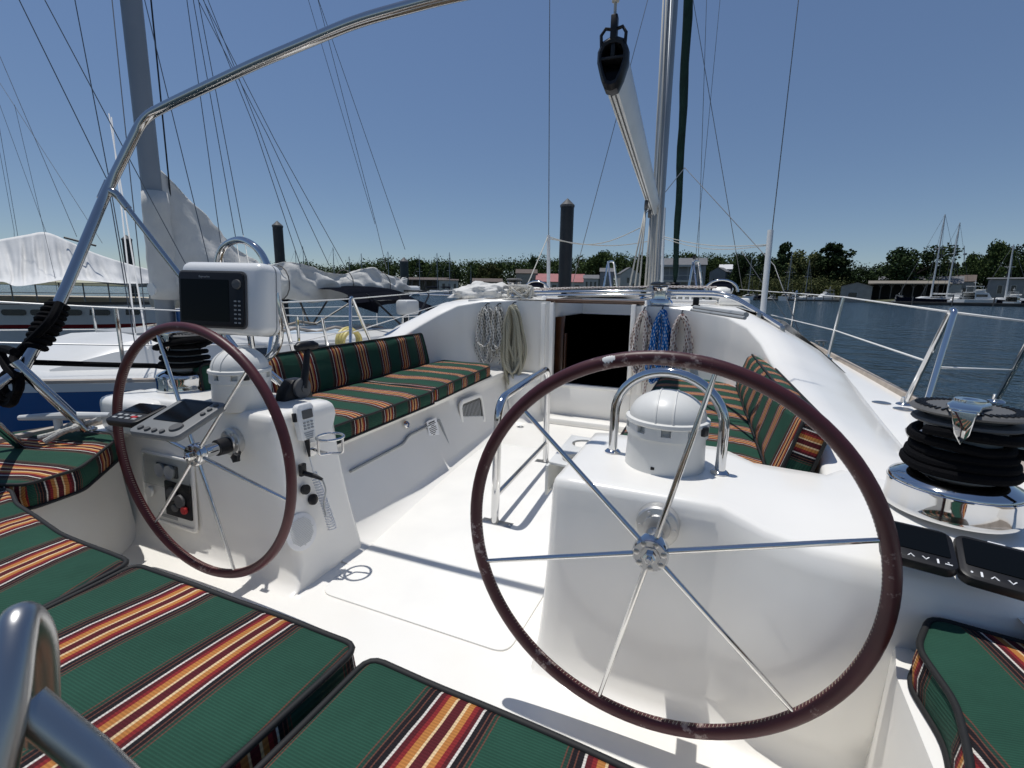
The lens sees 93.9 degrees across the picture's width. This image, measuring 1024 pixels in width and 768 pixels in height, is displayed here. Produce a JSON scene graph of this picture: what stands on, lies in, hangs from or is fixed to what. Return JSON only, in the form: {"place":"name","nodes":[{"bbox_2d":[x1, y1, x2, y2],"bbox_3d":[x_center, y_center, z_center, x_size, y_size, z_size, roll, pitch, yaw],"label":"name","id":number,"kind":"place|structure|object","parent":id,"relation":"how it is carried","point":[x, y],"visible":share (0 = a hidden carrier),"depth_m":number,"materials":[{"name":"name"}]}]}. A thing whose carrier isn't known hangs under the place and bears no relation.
{"place":"outdoors","nodes":[
{"label":"outdoors","id":0,"kind":"place"},
{"bbox_2d":[0,282,894,302],"bbox_3d":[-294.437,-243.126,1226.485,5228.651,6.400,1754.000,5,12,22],"label":"shore ground","id":1,"kind":"structure","parent":0,"point":[738,295],"depth_m":608.52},
{"bbox_2d":[399,257,436,277],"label":"broadleaf tree","id":2,"kind":"object","parent":1,"relation":"on","point":[412,267],"visible":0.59,"depth_m":225.92,"materials":[{"name":"green plant"}]},
{"bbox_2d":[397,277,448,290],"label":"pier shed","id":3,"kind":"structure","parent":1,"relation":"on","point":[429,281],"depth_m":212.00,"materials":[{"name":"beige"}]},
{"bbox_2d":[439,279,458,290],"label":"flat building","id":4,"kind":"structure","parent":1,"relation":"on","point":[445,282],"depth_m":195.25,"materials":[{"name":"white"}]},
{"bbox_2d":[436,265,462,285],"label":"broadleaf tree","id":5,"kind":"object","parent":1,"relation":"on","point":[455,273],"visible":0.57,"depth_m":230.37,"materials":[{"name":"green plant"}]},
{"bbox_2d":[472,278,502,283],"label":"cottage","id":6,"kind":"structure","parent":1,"relation":"on","point":[489,280],"depth_m":196.38,"materials":[{"name":"beige"}]},
{"bbox_2d":[476,263,502,278],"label":"broadleaf tree","id":7,"kind":"object","parent":1,"relation":"on","point":[489,271],"visible":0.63,"depth_m":236.07,"materials":[{"name":"green plant"}]},
{"bbox_2d":[270,249,746,289],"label":"woods","id":8,"kind":"object","parent":1,"relation":"on","point":[621,262],"visible":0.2,"depth_m":257.17,"materials":[{"name":"green plant"}]},
{"bbox_2d":[515,269,537,284],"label":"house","id":9,"kind":"structure","parent":1,"relation":"on","point":[524,275],"depth_m":212.74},
{"bbox_2d":[527,256,540,273],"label":"cedar tree","id":10,"kind":"object","parent":1,"relation":"on","point":[533,263],"visible":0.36,"depth_m":232.52,"materials":[{"name":"green plant"}]},
{"bbox_2d":[536,274,584,290],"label":"long building","id":11,"kind":"structure","parent":1,"relation":"on","point":[578,280],"depth_m":207.89,"materials":[{"name":"red"}]},
{"bbox_2d":[583,275,598,289],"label":"shed","id":12,"kind":"structure","parent":1,"relation":"on","point":[591,280],"depth_m":205.19,"materials":[{"name":"white"}]},
{"bbox_2d":[578,250,620,289],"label":"broadleaf tree","id":13,"kind":"object","parent":1,"relation":"on","point":[598,261],"visible":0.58,"depth_m":244.58,"materials":[{"name":"green plant"}]},
{"bbox_2d":[599,268,613,289],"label":"grey house","id":14,"kind":"structure","parent":1,"relation":"on","point":[602,275],"depth_m":234.81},
{"bbox_2d":[616,267,639,289],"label":"white gable house","id":15,"kind":"structure","parent":1,"relation":"on","point":[623,277],"depth_m":224.80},
{"bbox_2d":[630,255,648,289],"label":"broadleaf tree","id":16,"kind":"object","parent":1,"relation":"on","point":[643,268],"visible":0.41,"depth_m":249.68,"materials":[{"name":"green plant"}]},
{"bbox_2d":[659,256,707,293],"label":"porch house","id":17,"kind":"structure","parent":1,"relation":"on","point":[685,264],"depth_m":220.15,"materials":[{"name":"grey"}]},
{"bbox_2d":[683,251,709,278],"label":"broadleaf tree","id":18,"kind":"object","parent":1,"relation":"on","point":[690,255],"visible":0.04,"depth_m":255.85,"materials":[{"name":"green plant"}]},
{"bbox_2d":[705,255,725,282],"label":"broadleaf tree","id":19,"kind":"object","parent":1,"relation":"on","point":[717,260],"visible":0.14,"depth_m":258.11,"materials":[{"name":"green plant"}]},
{"bbox_2d":[708,267,730,289],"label":"grey cottage","id":20,"kind":"structure","parent":1,"relation":"on","point":[718,273],"depth_m":238.44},
{"bbox_2d":[719,264,732,271],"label":"white barn","id":21,"kind":"structure","parent":1,"relation":"on","point":[729,267],"depth_m":247.19,"materials":[{"name":"white"}]},
{"bbox_2d":[730,260,745,294],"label":"cedar tree","id":22,"kind":"object","parent":1,"relation":"on","point":[737,269],"visible":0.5,"depth_m":226.82,"materials":[{"name":"green plant"}]},
{"bbox_2d":[733,252,775,288],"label":"broadleaf tree","id":23,"kind":"object","parent":1,"relation":"on","point":[757,267],"visible":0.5,"depth_m":222.00,"materials":[{"name":"green plant"}]},
{"bbox_2d":[771,241,794,290],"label":"cedar tree","id":24,"kind":"object","parent":1,"relation":"on","point":[782,255],"visible":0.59,"depth_m":226.18,"materials":[{"name":"green plant"}]},
{"bbox_2d":[739,273,853,297],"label":"shore bushes","id":25,"kind":"object","parent":1,"relation":"on","point":[821,285],"visible":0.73,"depth_m":205.56,"materials":[{"name":"green plant"}]},
{"bbox_2d":[778,249,823,293],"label":"broadleaf tree","id":26,"kind":"object","parent":1,"relation":"on","point":[800,260],"visible":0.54,"depth_m":220.54,"materials":[{"name":"green plant"}]},
{"bbox_2d":[726,260,884,294],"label":"wooded bank","id":27,"kind":"structure","parent":1,"relation":"on","point":[866,275],"depth_m":226.65,"materials":[{"name":"green plant"}]},
{"bbox_2d":[807,241,863,293],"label":"broadleaf tree","id":28,"kind":"object","parent":1,"relation":"on","point":[837,258],"visible":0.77,"depth_m":215.80,"materials":[{"name":"green plant"}]},
{"bbox_2d":[839,282,873,301],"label":"shed annex","id":29,"kind":"object","parent":1,"relation":"on","point":[859,290],"visible":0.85,"depth_m":169.79,"materials":[{"name":"grey"}]},
{"bbox_2d":[847,292,857,297],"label":"window","id":30,"kind":"structure","parent":29,"relation":"in","point":[850,294],"depth_m":170.40,"materials":[{"name":"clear glass"}]},
{"bbox_2d":[868,281,952,299],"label":"boat shed","id":31,"kind":"object","parent":1,"relation":"on","point":[889,289],"visible":0.66,"depth_m":172.64,"materials":[{"name":"black"}]},
{"bbox_2d":[867,242,962,280],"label":"broadleaf tree","id":32,"kind":"object","parent":1,"relation":"on","point":[899,265],"visible":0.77,"depth_m":180.78,"materials":[{"name":"green plant"}]},
{"bbox_2d":[912,276,964,296],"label":"yard building","id":33,"kind":"structure","parent":1,"relation":"on","point":[956,284],"depth_m":173.14,"materials":[{"name":"white"}]},
{"bbox_2d":[940,258,959,274],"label":"broadleaf tree","id":34,"kind":"object","parent":1,"relation":"on","point":[948,261],"visible":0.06,"depth_m":185.07,"materials":[{"name":"green plant"}]},
{"bbox_2d":[957,275,976,294],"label":"yard shop","id":35,"kind":"structure","parent":1,"relation":"on","point":[970,280],"depth_m":178.81,"materials":[{"name":"white"}]},
{"bbox_2d":[957,251,986,291],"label":"broadleaf tree","id":36,"kind":"object","parent":1,"relation":"on","point":[974,261],"visible":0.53,"depth_m":186.49,"materials":[{"name":"green plant"}]},
{"bbox_2d":[954,263,1017,290],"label":"yard hedge","id":37,"kind":"object","parent":1,"relation":"on","point":[961,273],"visible":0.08,"depth_m":184.94,"materials":[{"name":"green plant"}]},
{"bbox_2d":[977,239,1023,290],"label":"broadleaf tree","id":38,"kind":"object","parent":1,"relation":"on","point":[998,251],"visible":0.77,"depth_m":181.86,"materials":[{"name":"green plant"}]},
{"bbox_2d":[986,277,1023,297],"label":"warehouse","id":39,"kind":"structure","parent":1,"relation":"on","point":[995,287],"depth_m":164.40,"materials":[{"name":"grey"}]},
{"bbox_2d":[996,285,1003,293],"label":"window","id":40,"kind":"structure","parent":39,"relation":"in","point":[1000,287],"depth_m":165.00,"materials":[{"name":"grey glass"}]},
{"bbox_2d":[1009,285,1016,293],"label":"window","id":41,"kind":"structure","parent":39,"relation":"in","point":[1012,287],"depth_m":162.72,"materials":[{"name":"grey glass"}]},
{"bbox_2d":[1004,243,1023,277],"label":"broadleaf tree","id":42,"kind":"object","parent":1,"relation":"on","point":[1021,254],"visible":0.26,"depth_m":180.54,"materials":[{"name":"green plant"}]},
{"bbox_2d":[0,285,1023,449],"bbox_3d":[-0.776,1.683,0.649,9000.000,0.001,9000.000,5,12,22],"label":"water","id":43,"kind":"structure","parent":0,"point":[978,342],"depth_m":24.55,"materials":[{"name":"blue liquid"}]},
{"bbox_2d":[0,282,179,347],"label":"tarpaulin boat","id":44,"kind":"object","parent":43,"relation":"on","point":[16,316],"visible":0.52,"depth_m":10.15,"materials":[{"name":"white"}]},
{"bbox_2d":[0,232,148,286],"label":"tarpaulin","id":45,"kind":"object","parent":44,"relation":"on","point":[25,260],"visible":0.81,"depth_m":9.53,"materials":[{"name":"white fabric"}]},
{"bbox_2d":[64,237,95,246],"bbox_3d":[-8.842,-2.915,9.800,0.519,0.178,0.035,-3,12,-20],"label":"ridge batten","id":46,"kind":"object","parent":45,"relation":"attached to","point":[76,240],"visible":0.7,"depth_m":9.75,"materials":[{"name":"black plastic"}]},
{"bbox_2d":[121,235,137,296],"bbox_3d":[-14.550,-3.331,18.441,0.338,4.654,0.338,5,12,22],"label":"piling","id":47,"kind":"object","parent":43,"relation":"in","point":[130,261],"visible":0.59,"depth_m":18.04,"materials":[{"name":"grey wood"}]},
{"bbox_2d":[0,0,451,431],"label":"neighbour sailboat","id":48,"kind":"object","parent":43,"relation":"on","point":[81,389],"visible":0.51,"depth_m":4.09,"materials":[{"name":"blue"}]},
{"bbox_2d":[149,295,179,311],"bbox_3d":[-5.436,-1.324,7.500,0.499,0.497,0.140,1,11,1],"label":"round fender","id":49,"kind":"object","parent":48,"relation":"hanging from","point":[176,302],"visible":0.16,"depth_m":7.46,"materials":[{"name":"white plastic"}]},
{"bbox_2d":[255,346,279,354],"bbox_3d":[-2.379,-0.292,4.562,0.075,0.156,0.393,5,12,22],"label":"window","id":50,"kind":"structure","parent":48,"relation":"in","point":[262,349],"depth_m":4.57,"materials":[{"name":"grey glass"}]},
{"bbox_2d":[141,170,410,302],"bbox_3d":[-2.537,-1.661,6.109,0.466,1.238,3.958,5,12,22],"label":"sail cover","id":51,"kind":"object","parent":48,"relation":"attached to","point":[176,210],"visible":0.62,"depth_m":4.64,"materials":[{"name":"grey fabric"}]},
{"bbox_2d":[272,221,289,324],"bbox_3d":[-6.907,-2.467,14.447,0.303,4.713,0.303,5,12,22],"label":"piling","id":52,"kind":"object","parent":43,"relation":"in","point":[278,241],"visible":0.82,"depth_m":14.04,"materials":[{"name":"grey wood"}]},
{"bbox_2d":[399,257,409,322],"bbox_3d":[-3.872,-2.583,17.371,0.319,3.923,0.319,5,12,22],"label":"piling","id":53,"kind":"object","parent":43,"relation":"in","point":[403,262],"visible":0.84,"depth_m":16.98,"materials":[{"name":"grey wood"}]},
{"bbox_2d":[409,256,423,294],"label":"moored sailboat","id":54,"kind":"object","parent":43,"relation":"on","point":[419,271],"visible":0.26,"depth_m":167.24,"materials":[{"name":"white fabric"}]},
{"bbox_2d":[420,255,444,293],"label":"moored sailboat","id":55,"kind":"object","parent":43,"relation":"on","point":[431,291],"visible":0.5,"depth_m":164.71,"materials":[{"name":"white fabric"}]},
{"bbox_2d":[438,252,455,295],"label":"moored sailboat","id":56,"kind":"object","parent":43,"relation":"on","point":[449,270],"visible":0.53,"depth_m":168.59,"materials":[{"name":"white fabric"}]},
{"bbox_2d":[0,0,1023,767],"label":"sailboat","id":57,"kind":"object","parent":43,"relation":"on","point":[540,540],"visible":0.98,"depth_m":1.41,"materials":[{"name":"white plastic"}]},
{"bbox_2d":[0,371,24,407],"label":"coiled rope","id":58,"kind":"object","parent":57,"relation":"attached to","point":[9,398],"visible":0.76,"depth_m":1.69,"materials":[{"name":"black fabric"}]},
{"bbox_2d":[0,299,70,378],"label":"seizing rope","id":59,"kind":"object","parent":57,"relation":"attached to","point":[51,312],"visible":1,"depth_m":1.77,"materials":[{"name":"black fabric"}]},
{"bbox_2d":[0,426,118,509],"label":"quarter cushion","id":60,"kind":"object","parent":57,"relation":"on","point":[35,473],"visible":0.8,"depth_m":1.56,"materials":[{"name":"fabric"}]},
{"bbox_2d":[0,488,128,614],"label":"bench cushion","id":61,"kind":"object","parent":57,"relation":"on","point":[43,562],"visible":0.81,"depth_m":1.03,"materials":[{"name":"fabric"}]},
{"bbox_2d":[37,417,101,443],"bbox_3d":[-1.634,0.163,1.752,0.186,0.079,0.146,5,12,22],"label":"mooring line","id":62,"kind":"object","parent":57,"relation":"attached to","point":[46,438],"visible":1,"depth_m":1.73,"materials":[{"name":"white fabric"}]},
{"bbox_2d":[33,343,210,369],"bbox_3d":[-1.538,-0.100,1.923,0.575,0.114,0.194,-9,15,-43],"label":"winch line","id":63,"kind":"object","parent":57,"relation":"on","point":[161,363],"visible":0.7,"depth_m":1.97,"materials":[{"name":"black fabric"}]},
{"bbox_2d":[152,337,212,350],"bbox_3d":[-1.402,-0.178,2.041,0.219,0.071,0.219,5,12,22],"label":"line tail","id":64,"kind":"object","parent":57,"relation":"on","point":[202,342],"visible":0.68,"depth_m":1.96},
{"bbox_2d":[20,564,355,767],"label":"bench cushion","id":65,"kind":"object","parent":57,"relation":"on","point":[160,669],"visible":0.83,"depth_m":0.74,"materials":[{"name":"fabric"}]},
{"bbox_2d":[193,333,429,393],"bbox_3d":[-1.011,-0.113,2.859,0.137,0.259,1.840,5,12,20],"label":"backrest cushion","id":66,"kind":"object","parent":57,"relation":"attached to","point":[338,366],"visible":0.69,"depth_m":2.85,"materials":[{"name":"fabric"}]},
{"bbox_2d":[291,402,336,530],"bbox_3d":[-0.712,0.306,1.735,0.126,0.475,0.083,5,12,22],"label":"hand microphone","id":67,"kind":"object","parent":57,"relation":"attached to","point":[303,417],"visible":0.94,"depth_m":1.72,"materials":[{"name":"white plastic"}]},
{"bbox_2d":[335,326,361,344],"bbox_3d":[-1.318,-0.349,3.890,0.076,0.236,0.276,5,12,22],"label":"hose coil","id":68,"kind":"object","parent":57,"relation":"hanging from","point":[340,338],"visible":0.43,"depth_m":3.80,"materials":[{"name":"yellow plastic"}]},
{"bbox_2d":[310,382,434,444],"bbox_3d":[-0.864,0.121,2.459,0.596,0.103,0.945,5,12,22],"label":"seat cushion","id":69,"kind":"object","parent":57,"relation":"on","point":[361,408],"visible":0.63,"depth_m":2.43,"materials":[{"name":"fabric"}]},
{"bbox_2d":[363,360,490,401],"bbox_3d":[-0.506,-0.051,3.368,0.574,0.102,1.051,5,12,22],"label":"seat cushion","id":70,"kind":"object","parent":57,"relation":"on","point":[443,379],"visible":0.84,"depth_m":3.17,"materials":[{"name":"fabric"}]},
{"bbox_2d":[254,658,634,767],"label":"bench cushion","id":71,"kind":"object","parent":57,"relation":"on","point":[375,713],"visible":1,"depth_m":0.64,"materials":[{"name":"fabric"}]},
{"bbox_2d":[447,281,507,298],"bbox_3d":[-0.250,-0.858,4.371,0.704,0.162,0.466,5,12,22],"label":"heap of rope","id":72,"kind":"object","parent":57,"relation":"on","point":[477,289],"visible":0.78,"depth_m":4.21,"materials":[{"name":"white fabric"}]},
{"bbox_2d":[474,303,497,362],"bbox_3d":[-0.215,-0.422,3.986,0.201,0.499,0.120,5,12,22],"label":"rope coil","id":73,"kind":"object","parent":57,"relation":"hanging from","point":[484,318],"visible":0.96,"depth_m":3.97,"materials":[{"name":"white fabric"}]},
{"bbox_2d":[488,303,503,363],"bbox_3d":[-0.126,-0.415,3.960,0.139,0.503,0.120,5,12,22],"label":"rope coil","id":74,"kind":"object","parent":57,"relation":"hanging from","point":[498,318],"visible":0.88,"depth_m":3.93,"materials":[{"name":"white fabric"}]},
{"bbox_2d":[500,301,526,384],"bbox_3d":[0.009,-0.319,3.885,0.231,0.690,0.123,5,12,22],"label":"rope coil","id":75,"kind":"object","parent":57,"relation":"hanging from","point":[513,330],"visible":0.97,"depth_m":3.85,"materials":[{"name":"beige fabric"}]},
{"bbox_2d":[507,284,534,299],"bbox_3d":[0.061,-0.800,4.170,0.220,0.130,0.331,-2,11,-14],"label":"loose line","id":76,"kind":"object","parent":57,"relation":"on","point":[519,289],"visible":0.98,"depth_m":4.07,"materials":[{"name":"white fabric"}]},
{"bbox_2d":[554,316,564,373],"bbox_3d":[0.395,-0.155,4.088,0.085,0.838,0.040,5,12,22],"label":"cabin door","id":77,"kind":"structure","parent":57,"relation":"in","point":[560,321],"depth_m":4.03,"materials":[{"name":"brown wood"}]},
{"bbox_2d":[534,286,716,289],"bbox_3d":[0.911,-0.829,4.148,1.592,0.055,0.018,5,12,22],"label":"control line","id":78,"kind":"object","parent":57,"relation":"on","point":[610,287],"visible":0.91,"depth_m":4.14,"materials":[{"name":"white fabric"}]},
{"bbox_2d":[630,307,654,394],"bbox_3d":[0.962,-0.177,3.546,0.200,0.777,0.121,5,12,22],"label":"rope coil","id":79,"kind":"object","parent":57,"relation":"hanging from","point":[644,314],"visible":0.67,"depth_m":3.50,"materials":[{"name":"white fabric"}]},
{"bbox_2d":[645,305,670,383],"bbox_3d":[1.071,-0.255,3.462,0.188,0.616,0.121,5,12,22],"label":"rope coil","id":80,"kind":"object","parent":57,"relation":"hanging from","point":[663,332],"visible":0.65,"depth_m":3.42,"materials":[{"name":"blue fabric"}]},
{"bbox_2d":[669,310,693,369],"bbox_3d":[1.200,-0.275,3.402,0.173,0.496,0.121,5,12,22],"label":"rope coil","id":81,"kind":"object","parent":57,"relation":"hanging from","point":[688,346],"visible":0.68,"depth_m":3.37,"materials":[{"name":"white fabric"}]},
{"bbox_2d":[620,377,762,463],"bbox_3d":[0.938,0.173,2.457,0.557,0.102,2.089,5,12,22],"label":"seat cushion","id":82,"kind":"object","parent":57,"relation":"on","point":[741,442],"visible":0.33,"depth_m":2.30,"materials":[{"name":"fabric"}]},
{"bbox_2d":[735,354,826,472],"bbox_3d":[1.208,0.060,2.293,0.145,0.253,1.939,5,12,21],"label":"backrest cushion","id":83,"kind":"object","parent":57,"relation":"attached to","point":[783,437],"visible":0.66,"depth_m":1.63,"materials":[{"name":"fabric"}]},
{"bbox_2d":[899,420,1023,486],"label":"winch line","id":84,"kind":"object","parent":57,"relation":"on","point":[972,464],"visible":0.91,"depth_m":1.01,"materials":[{"name":"black fabric"}]},
{"bbox_2d":[907,617,1023,767],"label":"quarter cushion","id":85,"kind":"object","parent":57,"relation":"on","point":[965,683],"visible":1,"depth_m":0.74,"materials":[{"name":"fabric"}]},
{"bbox_2d":[1017,449,1023,460],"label":"winch line","id":86,"kind":"object","parent":57,"relation":"attached to","point":[1021,454],"visible":0.55,"depth_m":1.01,"materials":[{"name":"black fabric"}]},
{"bbox_2d":[558,198,574,289],"bbox_3d":[1.196,-1.744,11.058,0.321,4.835,0.321,5,12,22],"label":"piling","id":87,"kind":"object","parent":43,"relation":"in","point":[567,205],"visible":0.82,"depth_m":10.67,"materials":[{"name":"black wood"}]},
{"bbox_2d":[742,258,753,299],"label":"moored sailboat","id":88,"kind":"object","parent":43,"relation":"on","point":[750,297],"visible":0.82,"depth_m":185.06,"materials":[{"name":"white plastic"}]},
{"bbox_2d":[778,252,792,300],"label":"moored sailboat","id":89,"kind":"object","parent":43,"relation":"on","point":[782,297],"visible":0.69,"depth_m":181.19,"materials":[{"name":"white plastic"}]},
{"bbox_2d":[749,294,841,301],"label":"dock","id":90,"kind":"object","parent":43,"relation":"in","point":[789,299],"visible":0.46,"depth_m":177.33,"materials":[{"name":"grey wood"}]},
{"bbox_2d":[789,292,802,298],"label":"motor yacht","id":91,"kind":"object","parent":43,"relation":"on","point":[793,296],"visible":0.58,"depth_m":181.32,"materials":[{"name":"white plastic"}]},
{"bbox_2d":[799,260,812,299],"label":"moored sailboat","id":92,"kind":"object","parent":43,"relation":"on","point":[808,297],"visible":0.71,"depth_m":188.89,"materials":[{"name":"white plastic"}]},
{"bbox_2d":[812,287,839,299],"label":"motor yacht","id":93,"kind":"object","parent":43,"relation":"on","point":[825,297],"visible":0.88,"depth_m":177.03,"materials":[{"name":"white plastic"}]},
{"bbox_2d":[896,214,962,301],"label":"yacht","id":94,"kind":"object","parent":43,"relation":"on","point":[930,298],"visible":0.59,"depth_m":138.66,"materials":[{"name":"black plastic"}]},
{"bbox_2d":[924,223,968,296],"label":"yacht","id":95,"kind":"object","parent":43,"relation":"on","point":[957,236],"visible":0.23,"depth_m":145.11,"materials":[{"name":"white plastic"}]},
{"bbox_2d":[947,291,962,301],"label":"motor yacht","id":96,"kind":"object","parent":43,"relation":"on","point":[957,297],"visible":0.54,"depth_m":135.40,"materials":[{"name":"white plastic"}]},
{"bbox_2d":[888,295,1023,306],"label":"dock","id":97,"kind":"object","parent":43,"relation":"on","point":[952,303],"visible":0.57,"depth_m":121.05,"materials":[{"name":"grey"}]},
{"bbox_2d":[953,280,997,302],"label":"motor yacht","id":98,"kind":"object","parent":43,"relation":"on","point":[980,296],"visible":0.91,"depth_m":130.69,"materials":[{"name":"white plastic"}]},
{"bbox_2d":[976,294,987,296],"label":"window","id":99,"kind":"structure","parent":98,"relation":"in","point":[978,295],"depth_m":130.38,"materials":[{"name":"grey glass"}]},
{"bbox_2d":[985,244,1023,303],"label":"yacht","id":100,"kind":"object","parent":43,"relation":"on","point":[1001,300],"visible":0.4,"depth_m":132.11,"materials":[{"name":"white plastic"}]},
{"bbox_2d":[1003,288,1020,302],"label":"motor yacht","id":101,"kind":"object","parent":43,"relation":"on","point":[1012,298],"visible":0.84,"depth_m":128.07,"materials":[{"name":"white plastic"}]},
{"bbox_2d":[0,0,1023,289],"label":"sky","id":102,"kind":"structure","parent":0,"point":[902,116],"materials":[{"name":"blue"}]}
]}

